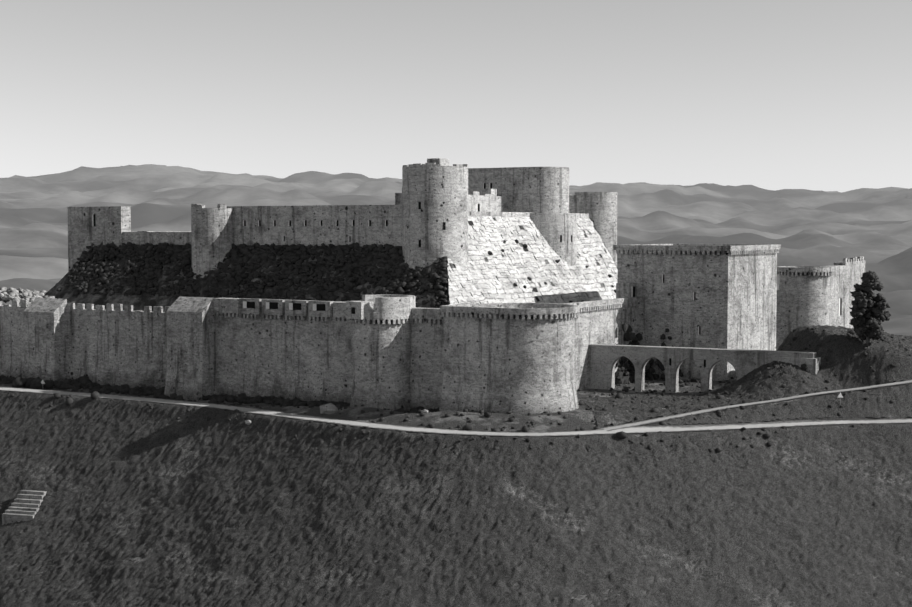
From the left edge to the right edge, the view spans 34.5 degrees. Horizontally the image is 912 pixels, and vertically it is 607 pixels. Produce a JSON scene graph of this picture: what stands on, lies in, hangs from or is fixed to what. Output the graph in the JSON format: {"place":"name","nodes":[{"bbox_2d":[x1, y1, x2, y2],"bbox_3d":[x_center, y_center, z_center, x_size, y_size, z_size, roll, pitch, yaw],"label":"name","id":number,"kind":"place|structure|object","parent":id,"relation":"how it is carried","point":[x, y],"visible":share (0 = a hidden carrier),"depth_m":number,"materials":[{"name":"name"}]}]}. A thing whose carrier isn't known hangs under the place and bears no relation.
{"place":"outdoors","nodes":[
{"label":"outdoors","id":0,"kind":"place"},
{"bbox_2d":[0,164,911,606],"bbox_3d":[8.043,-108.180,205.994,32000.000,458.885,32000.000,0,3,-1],"label":"terrain","id":1,"kind":"structure","parent":0,"point":[872,226],"depth_m":2450.45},
{"bbox_2d":[2,490,46,524],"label":"stone steps","id":2,"kind":"structure","parent":1,"relation":"on","point":[25,505],"depth_m":227.88,"materials":[{"name":"grey stone"}]},
{"bbox_2d":[245,403,427,424],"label":"boulders","id":3,"kind":"object","parent":1,"relation":"on","point":[329,408],"visible":0.27,"depth_m":224.85,"materials":[{"name":"grey stone"}]},
{"bbox_2d":[0,244,864,413],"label":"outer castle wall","id":4,"kind":"structure","parent":1,"relation":"on","point":[390,352],"depth_m":250.25,"materials":[{"name":"stone"}]},
{"bbox_2d":[0,287,76,307],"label":"rubble heap","id":5,"kind":"object","parent":4,"relation":"on","point":[12,294],"visible":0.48,"depth_m":285.62,"materials":[{"name":"grey stone"}]},
{"bbox_2d":[45,245,447,311],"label":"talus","id":6,"kind":"structure","parent":4,"relation":"on","point":[139,301],"depth_m":274.79,"materials":[{"name":"grey stone"}]},
{"bbox_2d":[56,241,448,307],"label":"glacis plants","id":7,"kind":"object","parent":6,"relation":"on","point":[394,257],"visible":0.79,"depth_m":269.50,"materials":[{"name":"plant"}]},
{"bbox_2d":[68,158,616,321],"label":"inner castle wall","id":8,"kind":"structure","parent":4,"relation":"on","point":[441,190],"depth_m":275.87,"materials":[{"name":"stone"}]},
{"bbox_2d":[92,183,489,240],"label":"ward reveals","id":9,"kind":"object","parent":8,"relation":"attached to","point":[352,220],"visible":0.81,"depth_m":275.29,"materials":[{"name":"grey stone"}]},
{"bbox_2d":[93,183,571,246],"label":"ward openings","id":10,"kind":"object","parent":8,"relation":"attached to","point":[419,205],"visible":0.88,"depth_m":271.31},
{"bbox_2d":[447,216,617,304],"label":"talus","id":11,"kind":"structure","parent":4,"relation":"on","point":[485,284],"depth_m":273.74,"materials":[{"name":"grey stone"}]},
{"bbox_2d":[447,218,617,303],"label":"talus backing","id":12,"kind":"object","parent":4,"relation":"on","point":[521,227],"visible":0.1,"depth_m":274.18,"materials":[{"name":"grey stone"}]},
{"bbox_2d":[243,274,839,334],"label":"ward reveals","id":13,"kind":"object","parent":4,"relation":"attached to","point":[267,305],"visible":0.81,"depth_m":246.28,"materials":[{"name":"grey stone"}]},
{"bbox_2d":[247,274,841,334],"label":"ward openings","id":14,"kind":"object","parent":4,"relation":"attached to","point":[296,306],"visible":0.83,"depth_m":243.15,"materials":[{"name":"black"}]},
{"bbox_2d":[488,239,682,384],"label":"wall plants","id":15,"kind":"object","parent":4,"relation":"attached to","point":[622,377],"depth_m":261.25,"materials":[{"name":"plant"}]},
{"bbox_2d":[0,325,911,606],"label":"ground","id":16,"kind":"structure","parent":1,"relation":"on","point":[406,559],"depth_m":201.61,"materials":[{"name":"grass"},{"name":"grey plant"},{"name":"soil"}]},
{"bbox_2d":[0,326,911,453],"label":"scrub vegetation","id":17,"kind":"object","parent":1,"relation":"on","point":[85,382],"visible":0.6,"depth_m":241.46,"materials":[{"name":"plant"}]},
{"bbox_2d":[588,344,820,392],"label":"aqueduct","id":18,"kind":"object","parent":1,"relation":"on","point":[604,359],"visible":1,"depth_m":242.64,"materials":[{"name":"stone"}]},
{"bbox_2d":[849,271,890,344],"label":"tree","id":19,"kind":"object","parent":1,"relation":"on","point":[869,304],"depth_m":232.85,"materials":[{"name":"plant"}]},
{"bbox_2d":[0,387,911,435],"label":"road","id":20,"kind":"structure","parent":0,"point":[642,429],"depth_m":215.61,"materials":[{"name":"grey asphalt"}]},
{"bbox_2d":[0,0,911,192],"label":"sky","id":21,"kind":"structure","parent":0,"point":[816,95],"materials":[{"name":"grey"}]},
{"bbox_2d":[595,379,911,430],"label":"foot path","id":22,"kind":"structure","parent":0,"point":[621,426],"depth_m":218.98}
]}

